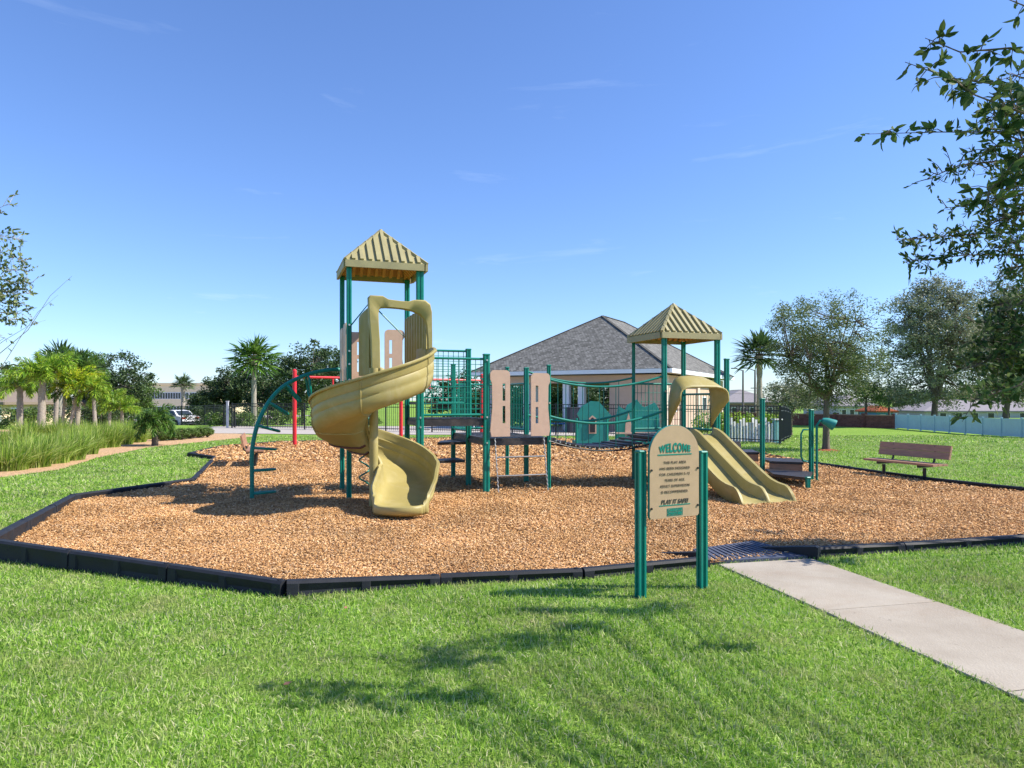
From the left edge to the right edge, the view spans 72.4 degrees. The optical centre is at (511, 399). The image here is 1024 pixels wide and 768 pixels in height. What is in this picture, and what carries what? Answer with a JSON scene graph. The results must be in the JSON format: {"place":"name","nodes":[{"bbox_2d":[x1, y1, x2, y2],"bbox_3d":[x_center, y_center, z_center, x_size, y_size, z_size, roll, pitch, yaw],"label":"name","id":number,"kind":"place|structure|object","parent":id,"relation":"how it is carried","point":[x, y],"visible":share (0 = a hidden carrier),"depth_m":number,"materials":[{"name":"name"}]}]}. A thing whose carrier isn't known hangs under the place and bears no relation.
{"place":"outdoors","nodes":[
{"label":"outdoors","id":0,"kind":"place"},
{"bbox_2d":[0,428,17,446],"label":"fountain grass","id":1,"kind":"object","parent":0,"point":[3,435],"depth_m":20.67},
{"bbox_2d":[0,425,45,443],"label":"fountain grass","id":2,"kind":"object","parent":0,"point":[21,434],"depth_m":21.02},
{"bbox_2d":[1,415,48,437],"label":"fountain grass","id":3,"kind":"object","parent":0,"point":[26,424],"depth_m":26.06,"materials":[{"name":"plant"}]},
{"bbox_2d":[0,436,51,471],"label":"fountain grass","id":4,"kind":"object","parent":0,"point":[19,459],"depth_m":15.24,"materials":[{"name":"plant"}]},
{"bbox_2d":[0,428,68,467],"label":"fountain grass","id":5,"kind":"object","parent":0,"point":[48,458],"depth_m":15.98,"materials":[{"name":"plant"}]},
{"bbox_2d":[11,431,89,463],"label":"fountain grass","id":6,"kind":"object","parent":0,"point":[66,456],"depth_m":17.09,"materials":[{"name":"plant"}]},
{"bbox_2d":[35,415,74,437],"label":"fountain grass","id":7,"kind":"object","parent":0,"point":[50,427],"depth_m":26.59,"materials":[{"name":"plant"}]},
{"bbox_2d":[49,424,81,437],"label":"fountain grass","id":8,"kind":"object","parent":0,"point":[64,431],"depth_m":23.65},
{"bbox_2d":[42,422,98,460],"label":"fountain grass","id":9,"kind":"object","parent":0,"point":[82,453],"depth_m":17.91,"materials":[{"name":"plant"}]},
{"bbox_2d":[70,418,97,431],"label":"fountain grass","id":10,"kind":"object","parent":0,"point":[82,424],"depth_m":26.68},
{"bbox_2d":[61,424,109,454],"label":"fountain grass","id":11,"kind":"object","parent":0,"point":[96,448],"depth_m":19.86,"materials":[{"name":"plant"}]},
{"bbox_2d":[69,419,116,447],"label":"fountain grass","id":12,"kind":"object","parent":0,"point":[102,433],"depth_m":22.33,"materials":[{"name":"plant"}]},
{"bbox_2d":[93,422,130,447],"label":"fountain grass","id":13,"kind":"object","parent":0,"point":[119,436],"depth_m":22.75,"materials":[{"name":"plant"}]},
{"bbox_2d":[110,419,136,444],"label":"fountain grass","id":14,"kind":"object","parent":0,"point":[129,439],"depth_m":24.31,"materials":[{"name":"plant"}]},
{"bbox_2d":[115,417,138,427],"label":"fountain grass","id":15,"kind":"object","parent":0,"point":[132,421],"depth_m":28.87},
{"bbox_2d":[134,429,150,442],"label":"fountain grass","id":16,"kind":"object","parent":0,"point":[144,438],"depth_m":25.47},
{"bbox_2d":[165,410,198,424],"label":"parked car","id":17,"kind":"object","parent":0,"point":[177,415],"visible":0.12,"depth_m":59.33,"materials":[{"name":"paint"}]},
{"bbox_2d":[211,426,770,442],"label":"patio","id":18,"kind":"structure","parent":0,"point":[250,429],"depth_m":35.12,"materials":[{"name":"concrete"}]},
{"bbox_2d":[226,401,228,427],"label":"fence pillar","id":19,"kind":"structure","parent":18,"relation":"on","point":[227,414],"depth_m":38.45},
{"bbox_2d":[231,403,429,430],"bbox_3d":[-9.682,0.870,36.008,12.560,1.440,0.086,0,0,24],"label":"iron fence","id":20,"kind":"object","parent":18,"relation":"on","point":[277,426],"visible":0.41,"depth_m":37.10,"materials":[{"name":"metal"}]},
{"bbox_2d":[431,403,584,434],"bbox_3d":[-0.006,0.870,31.659,8.466,1.440,0.086,0,0,25],"label":"iron fence","id":21,"kind":"object","parent":18,"relation":"on","point":[475,430],"visible":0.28,"depth_m":31.42,"materials":[{"name":"metal"}]},
{"bbox_2d":[720,412,778,433],"bbox_3d":[10.108,1.068,30.029,3.155,1.179,1.711,0,0,0],"label":"shrub","id":22,"kind":"object","parent":18,"relation":"on","point":[768,418],"visible":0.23,"depth_m":29.80,"materials":[{"name":"green plant"}]},
{"bbox_2d":[731,418,771,441],"bbox_3d":[9.028,1.126,26.284,1.856,0.926,0.090,0,0,21],"label":"picket screen","id":23,"kind":"object","parent":18,"relation":"on","point":[767,430],"visible":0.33,"depth_m":26.30,"materials":[{"name":"white paint"}]},
{"bbox_2d":[771,419,782,442],"bbox_3d":[9.729,1.138,25.700,0.320,0.895,0.240,0,0,-11],"label":"padded post","id":24,"kind":"object","parent":18,"relation":"on","point":[775,430],"visible":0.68,"depth_m":25.60,"materials":[{"name":"paint"}]},
{"bbox_2d":[0,401,1023,767],"bbox_3d":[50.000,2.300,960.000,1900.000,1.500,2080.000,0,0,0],"label":"lawn","id":25,"kind":"structure","parent":0,"point":[394,419],"depth_m":3.92,"materials":[{"name":"plant"}]},
{"bbox_2d":[0,408,52,428],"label":"shrub","id":26,"kind":"object","parent":25,"relation":"on","point":[5,421],"visible":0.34,"depth_m":37.77,"materials":[{"name":"green plant"}]},
{"bbox_2d":[0,361,52,392],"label":"oak tree","id":27,"kind":"object","parent":25,"relation":"on","point":[6,366],"visible":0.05,"depth_m":61.22,"materials":[{"name":"green plant"}]},
{"bbox_2d":[0,190,71,368],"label":"tree","id":28,"kind":"object","parent":25,"relation":"on","point":[9,293],"visible":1,"depth_m":8.00,"materials":[{"name":"green plant"}]},
{"bbox_2d":[0,387,96,424],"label":"house","id":29,"kind":"structure","parent":25,"relation":"on","point":[11,401],"depth_m":54.98,"materials":[{"name":"brown"}]},
{"bbox_2d":[31,339,81,416],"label":"cabbage palm","id":30,"kind":"object","parent":25,"relation":"on","point":[55,349],"visible":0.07,"depth_m":47.83,"materials":[{"name":"green plant"}]},
{"bbox_2d":[54,347,103,415],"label":"cabbage palm","id":31,"kind":"object","parent":25,"relation":"on","point":[98,365],"visible":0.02,"depth_m":48.99,"materials":[{"name":"green plant"}]},
{"bbox_2d":[70,349,158,406],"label":"oak tree","id":32,"kind":"object","parent":25,"relation":"on","point":[123,380],"visible":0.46,"depth_m":61.84,"materials":[{"name":"green plant"}]},
{"bbox_2d":[80,404,149,424],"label":"shrub","id":33,"kind":"object","parent":25,"relation":"on","point":[132,414],"visible":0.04,"depth_m":47.98,"materials":[{"name":"green plant"}]},
{"bbox_2d":[0,429,258,476],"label":"planting bed","id":34,"kind":"object","parent":25,"relation":"on","point":[142,445],"visible":0.27,"depth_m":22.20,"materials":[{"name":"soil"}]},
{"bbox_2d":[0,370,50,427],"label":"feather palm","id":35,"kind":"object","parent":34,"relation":"on","point":[8,387],"visible":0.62,"depth_m":32.86,"materials":[{"name":"green plant"}]},
{"bbox_2d":[5,405,52,428],"bbox_3d":[-24.606,0.957,35.997,2.028,1.450,1.846,0,0,0],"label":"shrub","id":36,"kind":"object","parent":34,"relation":"on","point":[33,413],"visible":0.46,"depth_m":35.98,"materials":[{"name":"green plant"}]},
{"bbox_2d":[0,350,78,426],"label":"feather palm","id":37,"kind":"object","parent":34,"relation":"on","point":[40,373],"visible":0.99,"depth_m":28.79,"materials":[{"name":"green plant"}]},
{"bbox_2d":[33,346,74,427],"bbox_3d":[-21.500,-0.489,33.016,2.048,4.186,1.987,0,0,-11],"label":"feather palm","id":38,"kind":"object","parent":34,"relation":"on","point":[56,410],"visible":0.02,"depth_m":32.91,"materials":[{"name":"green plant"}]},
{"bbox_2d":[47,383,78,425],"bbox_3d":[-19.130,0.423,30.044,1.292,2.365,1.315,0,0,0],"label":"feather palm","id":39,"kind":"object","parent":34,"relation":"on","point":[68,402],"visible":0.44,"depth_m":29.94,"materials":[{"name":"green plant"}]},
{"bbox_2d":[49,364,105,426],"bbox_3d":[-18.692,0.022,30.128,2.234,3.182,2.421,0,0,-33],"label":"feather palm","id":40,"kind":"object","parent":34,"relation":"on","point":[77,377],"visible":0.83,"depth_m":29.75,"materials":[{"name":"green plant"}]},
{"bbox_2d":[51,346,110,427],"bbox_3d":[-19.110,-0.409,31.043,2.455,4.022,2.404,0,0,-36],"label":"feather palm","id":41,"kind":"object","parent":34,"relation":"on","point":[83,361],"visible":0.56,"depth_m":30.91,"materials":[{"name":"green plant"}]},
{"bbox_2d":[47,404,126,426],"bbox_3d":[-21.739,0.912,35.966,3.650,1.591,1.888,0,0,0],"label":"shrub","id":42,"kind":"object","parent":34,"relation":"on","point":[88,411],"visible":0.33,"depth_m":35.72,"materials":[{"name":"green plant"}]},
{"bbox_2d":[71,376,113,425],"bbox_3d":[-17.967,0.248,30.055,1.767,2.713,2.047,0,0,0],"label":"feather palm","id":43,"kind":"object","parent":34,"relation":"on","point":[92,399],"visible":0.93,"depth_m":29.93,"materials":[{"name":"green plant"}]},
{"bbox_2d":[80,407,135,425],"bbox_3d":[-21.271,0.958,36.975,2.786,1.301,1.885,0,0,0],"label":"shrub","id":44,"kind":"object","parent":34,"relation":"on","point":[125,416],"visible":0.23,"depth_m":36.66,"materials":[{"name":"green plant"}]},
{"bbox_2d":[86,387,132,425],"bbox_3d":[-18.393,0.472,32.052,1.667,2.266,1.725,0,0,0],"label":"feather palm","id":45,"kind":"object","parent":34,"relation":"on","point":[115,392],"visible":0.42,"depth_m":31.94,"materials":[{"name":"green plant"}]},
{"bbox_2d":[97,393,141,422],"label":"feather palm","id":46,"kind":"object","parent":34,"relation":"on","point":[125,405],"visible":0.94,"depth_m":30.81,"materials":[{"name":"green plant"}]},
{"bbox_2d":[132,402,177,445],"bbox_3d":[-11.981,0.840,23.672,1.537,1.521,1.407,0,0,0],"label":"date palm","id":47,"kind":"object","parent":34,"relation":"on","point":[157,419],"visible":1,"depth_m":23.38,"materials":[{"name":"green plant"}]},
{"bbox_2d":[158,429,170,440],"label":"hedge shrub","id":48,"kind":"object","parent":34,"relation":"on","point":[161,437],"visible":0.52,"depth_m":26.30,"materials":[{"name":"green plant"}]},
{"bbox_2d":[164,429,181,439],"bbox_3d":[-13.015,1.316,26.776,0.710,0.493,0.636,0,0,0],"label":"hedge shrub","id":49,"kind":"object","parent":34,"relation":"on","point":[177,433],"visible":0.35,"depth_m":26.77,"materials":[{"name":"green plant"}]},
{"bbox_2d":[176,428,190,439],"bbox_3d":[-12.837,1.315,27.102,0.686,0.496,0.651,0,0,30],"label":"hedge shrub","id":50,"kind":"object","parent":34,"relation":"on","point":[183,432],"visible":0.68,"depth_m":27.09,"materials":[{"name":"green plant"}]},
{"bbox_2d":[185,428,198,438],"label":"hedge shrub","id":51,"kind":"object","parent":34,"relation":"on","point":[194,432],"visible":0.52,"depth_m":27.78,"materials":[{"name":"green plant"}]},
{"bbox_2d":[193,426,207,437],"bbox_3d":[-12.764,1.315,28.559,0.707,0.494,0.655,0,0,0],"label":"hedge shrub","id":52,"kind":"object","parent":34,"relation":"on","point":[203,431],"visible":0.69,"depth_m":28.49,"materials":[{"name":"green plant"}]},
{"bbox_2d":[200,426,214,436],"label":"hedge shrub","id":53,"kind":"object","parent":34,"relation":"on","point":[210,431],"visible":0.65,"depth_m":28.86,"materials":[{"name":"green plant"}]},
{"bbox_2d":[124,381,164,423],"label":"oak tree","id":54,"kind":"object","parent":25,"relation":"on","point":[149,402],"visible":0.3,"depth_m":69.95,"materials":[{"name":"green plant"}]},
{"bbox_2d":[170,372,195,409],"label":"cabbage palm","id":55,"kind":"object","parent":25,"relation":"on","point":[183,381],"visible":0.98,"depth_m":83.80,"materials":[{"name":"green plant"}]},
{"bbox_2d":[138,404,235,427],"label":"iron fence","id":56,"kind":"object","parent":25,"relation":"on","point":[216,407],"visible":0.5,"depth_m":42.95,"materials":[{"name":"metal"}]},
{"bbox_2d":[154,406,225,424],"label":"shrub","id":57,"kind":"object","parent":25,"relation":"on","point":[189,409],"visible":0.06,"depth_m":65.65,"materials":[{"name":"green plant"}]},
{"bbox_2d":[182,390,222,414],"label":"oak tree","id":58,"kind":"object","parent":25,"relation":"on","point":[194,400],"visible":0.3,"depth_m":76.97,"materials":[{"name":"green plant"}]},
{"bbox_2d":[149,383,266,413],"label":"office building","id":59,"kind":"structure","parent":25,"relation":"on","point":[172,396],"depth_m":108.00,"materials":[{"name":"white paint"}]},
{"bbox_2d":[179,405,266,424],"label":"shrub","id":60,"kind":"object","parent":25,"relation":"on","point":[199,414],"visible":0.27,"depth_m":51.70,"materials":[{"name":"green plant"}]},
{"bbox_2d":[197,372,250,411],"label":"oak tree","id":61,"kind":"object","parent":25,"relation":"on","point":[217,399],"visible":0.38,"depth_m":69.06,"materials":[{"name":"green plant"}]},
{"bbox_2d":[204,411,256,425],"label":"shrub","id":62,"kind":"object","parent":25,"relation":"on","point":[216,418],"visible":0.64,"depth_m":41.37,"materials":[{"name":"green plant"}]},
{"bbox_2d":[212,347,281,405],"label":"oak tree","id":63,"kind":"object","parent":25,"relation":"on","point":[235,386],"visible":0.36,"depth_m":67.17,"materials":[{"name":"green plant"}]},
{"bbox_2d":[222,333,285,424],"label":"cabbage palm","id":64,"kind":"object","parent":25,"relation":"on","point":[255,348],"visible":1,"depth_m":45.70,"materials":[{"name":"green plant"}]},
{"bbox_2d":[240,373,298,424],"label":"oak tree","id":65,"kind":"object","parent":25,"relation":"on","point":[262,395],"visible":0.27,"depth_m":62.98,"materials":[{"name":"green plant"}]},
{"bbox_2d":[265,338,339,424],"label":"oak tree","id":66,"kind":"object","parent":25,"relation":"on","point":[288,364],"visible":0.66,"depth_m":55.32,"materials":[{"name":"green plant"}]},
{"bbox_2d":[239,407,382,424],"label":"shrub","id":67,"kind":"object","parent":25,"relation":"on","point":[290,417],"visible":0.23,"depth_m":46.92,"materials":[{"name":"green plant"}]},
{"bbox_2d":[289,348,357,386],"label":"oak tree","id":68,"kind":"object","parent":25,"relation":"on","point":[336,358],"visible":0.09,"depth_m":59.86,"materials":[{"name":"green plant"}]},
{"bbox_2d":[424,369,512,417],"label":"pool tree","id":69,"kind":"object","parent":25,"relation":"on","point":[446,395],"visible":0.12,"depth_m":59.38,"materials":[{"name":"green plant"}]},
{"bbox_2d":[0,437,1023,597],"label":"playground border","id":70,"kind":"object","parent":25,"relation":"on","point":[14,551],"visible":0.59,"depth_m":6.19,"materials":[{"name":"black plastic"}]},
{"bbox_2d":[503,385,522,424],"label":"pool tree","id":71,"kind":"object","parent":25,"relation":"on","point":[521,402],"visible":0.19,"depth_m":60.94,"materials":[{"name":"green plant"}]},
{"bbox_2d":[15,437,1023,592],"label":"mulch bed","id":72,"kind":"object","parent":25,"relation":"on","point":[462,542],"visible":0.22,"depth_m":8.55,"materials":[{"name":"wood"}]},
{"bbox_2d":[240,433,264,466],"bbox_3d":[-6.059,1.198,16.381,0.501,0.804,1.600,0,0,-18],"label":"bench","id":73,"kind":"object","parent":72,"relation":"on","point":[244,441],"visible":0.74,"depth_m":15.93,"materials":[{"name":"brown wood"}]},
{"bbox_2d":[292,369,482,445],"bbox_3d":[-4.105,0.300,24.790,7.362,2.600,0.139,0,0,-35],"label":"swing set","id":74,"kind":"object","parent":72,"relation":"on","point":[333,378],"visible":0.36,"depth_m":23.42,"materials":[{"name":"red paint"}]},
{"bbox_2d":[249,229,836,516],"bbox_3d":[1.045,-0.587,11.850,10.369,4.406,4.620,0,0,-16],"label":"play structure","id":75,"kind":"object","parent":72,"relation":"on","point":[403,474],"visible":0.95,"depth_m":11.34,"materials":[{"name":"green paint"}]},
{"bbox_2d":[572,400,659,447],"bbox_3d":[3.257,0.794,22.026,2.792,1.613,1.068,0,0,-7],"label":"playhouse","id":76,"kind":"object","parent":72,"relation":"on","point":[625,429],"visible":0.47,"depth_m":21.49,"materials":[{"name":"teal plastic"}]},
{"bbox_2d":[649,541,818,564],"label":"entry ramp","id":77,"kind":"structure","parent":72,"relation":"on","point":[725,551],"depth_m":6.83,"materials":[{"name":"rubber"}]},
{"bbox_2d":[81,424,1023,463],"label":"grass","id":78,"kind":"structure","parent":25,"relation":"on","point":[973,444],"depth_m":22.80,"materials":[{"name":"plant"}]},
{"bbox_2d":[518,387,601,424],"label":"pool tree","id":79,"kind":"object","parent":25,"relation":"on","point":[592,397],"visible":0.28,"depth_m":58.98,"materials":[{"name":"green plant"}]},
{"bbox_2d":[571,388,608,420],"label":"pool tree","id":80,"kind":"object","parent":25,"relation":"on","point":[606,395],"visible":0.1,"depth_m":62.32,"materials":[{"name":"green plant"}]},
{"bbox_2d":[471,315,733,430],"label":"clubhouse","id":81,"kind":"structure","parent":25,"relation":"on","point":[598,349],"depth_m":36.91},
{"bbox_2d":[702,397,706,408],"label":"window","id":82,"kind":"structure","parent":81,"relation":"in","point":[705,398],"depth_m":41.62,"materials":[{"name":"glass"}]},
{"bbox_2d":[634,425,707,598],"bbox_3d":[1.295,0.899,5.617,0.699,1.402,0.106,0,0,-26],"label":"welcome sign","id":83,"kind":"object","parent":25,"relation":"on","point":[677,473],"visible":1,"depth_m":5.55,"materials":[{"name":"green paint"},{"name":"tan plastic"},{"name":"ink"}]},
{"bbox_2d":[601,404,778,442],"bbox_3d":[6.653,0.877,27.365,7.658,1.455,0.092,0,0,42],"label":"iron fence","id":84,"kind":"object","parent":25,"relation":"on","point":[733,409],"visible":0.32,"depth_m":25.80,"materials":[{"name":"metal"}]},
{"bbox_2d":[691,410,753,434],"bbox_3d":[9.402,1.029,30.992,3.101,1.236,1.690,0,0,0],"label":"shrub","id":85,"kind":"object","parent":25,"relation":"on","point":[720,421],"visible":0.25,"depth_m":30.88,"materials":[{"name":"green plant"}]},
{"bbox_2d":[731,368,743,411],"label":"light pole","id":86,"kind":"object","parent":25,"relation":"on","point":[742,387],"visible":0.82,"depth_m":94.89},
{"bbox_2d":[743,367,755,412],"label":"light pole","id":87,"kind":"object","parent":25,"relation":"on","point":[754,386],"visible":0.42,"depth_m":91.89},
{"bbox_2d":[723,389,776,412],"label":"house","id":88,"kind":"structure","parent":25,"relation":"on","point":[735,399],"depth_m":112.00,"materials":[{"name":"white paint"}]},
{"bbox_2d":[730,327,785,417],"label":"cabbage palm","id":89,"kind":"object","parent":25,"relation":"on","point":[754,345],"visible":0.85,"depth_m":43.80,"materials":[{"name":"green plant"}]},
{"bbox_2d":[779,405,790,443],"bbox_3d":[11.315,0.972,28.881,0.086,1.593,9.023,0,0,24],"label":"iron fence","id":90,"kind":"object","parent":25,"relation":"on","point":[784,424],"visible":0.97,"depth_m":26.82,"materials":[{"name":"metal"}]},
{"bbox_2d":[755,377,822,434],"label":"tree","id":91,"kind":"object","parent":25,"relation":"on","point":[775,388],"visible":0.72,"depth_m":59.25,"materials":[{"name":"green plant"}]},
{"bbox_2d":[729,411,898,428],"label":"wooden fence","id":92,"kind":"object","parent":25,"relation":"on","point":[864,420],"depth_m":79.01,"materials":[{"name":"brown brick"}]},
{"bbox_2d":[803,394,878,413],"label":"house","id":93,"kind":"structure","parent":25,"relation":"on","point":[849,410],"depth_m":118.00,"materials":[{"name":"white paint"}]},
{"bbox_2d":[833,361,895,412],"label":"tree","id":94,"kind":"object","parent":25,"relation":"on","point":[874,385],"visible":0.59,"depth_m":83.47,"materials":[{"name":"green plant"}]},
{"bbox_2d":[854,405,898,414],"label":"house","id":95,"kind":"structure","parent":25,"relation":"on","point":[870,411],"depth_m":100.41,"materials":[{"name":"paint"}]},
{"bbox_2d":[861,374,917,414],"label":"tree","id":96,"kind":"object","parent":25,"relation":"on","point":[894,404],"visible":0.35,"depth_m":91.53,"materials":[{"name":"green plant"}]},
{"bbox_2d":[874,383,931,407],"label":"tree","id":97,"kind":"object","parent":25,"relation":"on","point":[907,396],"visible":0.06,"depth_m":133.90,"materials":[{"name":"green plant"}]},
{"bbox_2d":[863,441,952,476],"bbox_3d":[7.678,1.226,13.642,0.501,0.749,1.560,0,0,-20],"label":"bench","id":98,"kind":"object","parent":25,"relation":"on","point":[923,451],"visible":0.93,"depth_m":13.59,"materials":[{"name":"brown wood"}]},
{"bbox_2d":[869,271,1005,415],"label":"oak tree","id":99,"kind":"object","parent":25,"relation":"on","point":[925,336],"visible":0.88,"depth_m":78.64,"materials":[{"name":"green plant"}]},
{"bbox_2d":[854,0,1023,424],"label":"tree","id":100,"kind":"object","parent":25,"relation":"on","point":[1014,165],"visible":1,"depth_m":3.98,"materials":[{"name":"green plant"}]},
{"bbox_2d":[891,400,1023,417],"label":"house","id":101,"kind":"structure","parent":25,"relation":"on","point":[984,411],"depth_m":120.36,"materials":[{"name":"white paint"}]},
{"bbox_2d":[895,413,1023,436],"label":"vinyl fence","id":102,"kind":"object","parent":25,"relation":"on","point":[1001,426],"visible":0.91,"depth_m":62.41,"materials":[{"name":"plastic"}]},
{"bbox_2d":[942,382,1023,401],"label":"tree","id":103,"kind":"object","parent":25,"relation":"on","point":[957,398],"visible":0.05,"depth_m":130.25,"materials":[{"name":"green plant"}]},
{"bbox_2d":[946,274,1023,415],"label":"tree","id":104,"kind":"object","parent":25,"relation":"on","point":[1006,354],"visible":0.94,"depth_m":6.91,"materials":[{"name":"green plant"}]},
{"bbox_2d":[959,265,1023,418],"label":"oak tree","id":105,"kind":"object","parent":25,"relation":"on","point":[1006,405],"visible":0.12,"depth_m":85.72,"materials":[{"name":"green plant"}]},
{"bbox_2d":[0,0,1023,400],"label":"sky","id":106,"kind":"structure","parent":0,"point":[202,174],"materials":[{"name":"blue"}]},
{"bbox_2d":[566,407,580,431],"bbox_3d":[3.491,0.950,33.925,1.741,1.200,0.944,0,0,-11],"label":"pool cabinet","id":107,"kind":"object","parent":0,"point":[571,416],"visible":0.13,"depth_m":33.49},
{"bbox_2d":[718,559,1023,701],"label":"path","id":108,"kind":"structure","parent":0,"point":[991,650],"depth_m":4.91,"materials":[{"name":"concrete"}]},
{"bbox_3d":[9.689,1.558,21.600,1.500,0.100,1.500,0,0,0],"label":"mulch ring","id":109,"kind":"object","parent":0,"visible":0},
{"bbox_2d":[762,287,897,448],"bbox_3d":[9.823,-0.917,21.673,3.927,5.150,3.817,0,0,0],"label":"oak tree","id":110,"kind":"object","parent":109,"relation":"on","point":[850,361],"visible":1,"depth_m":21.32,"materials":[{"name":"green plant"}]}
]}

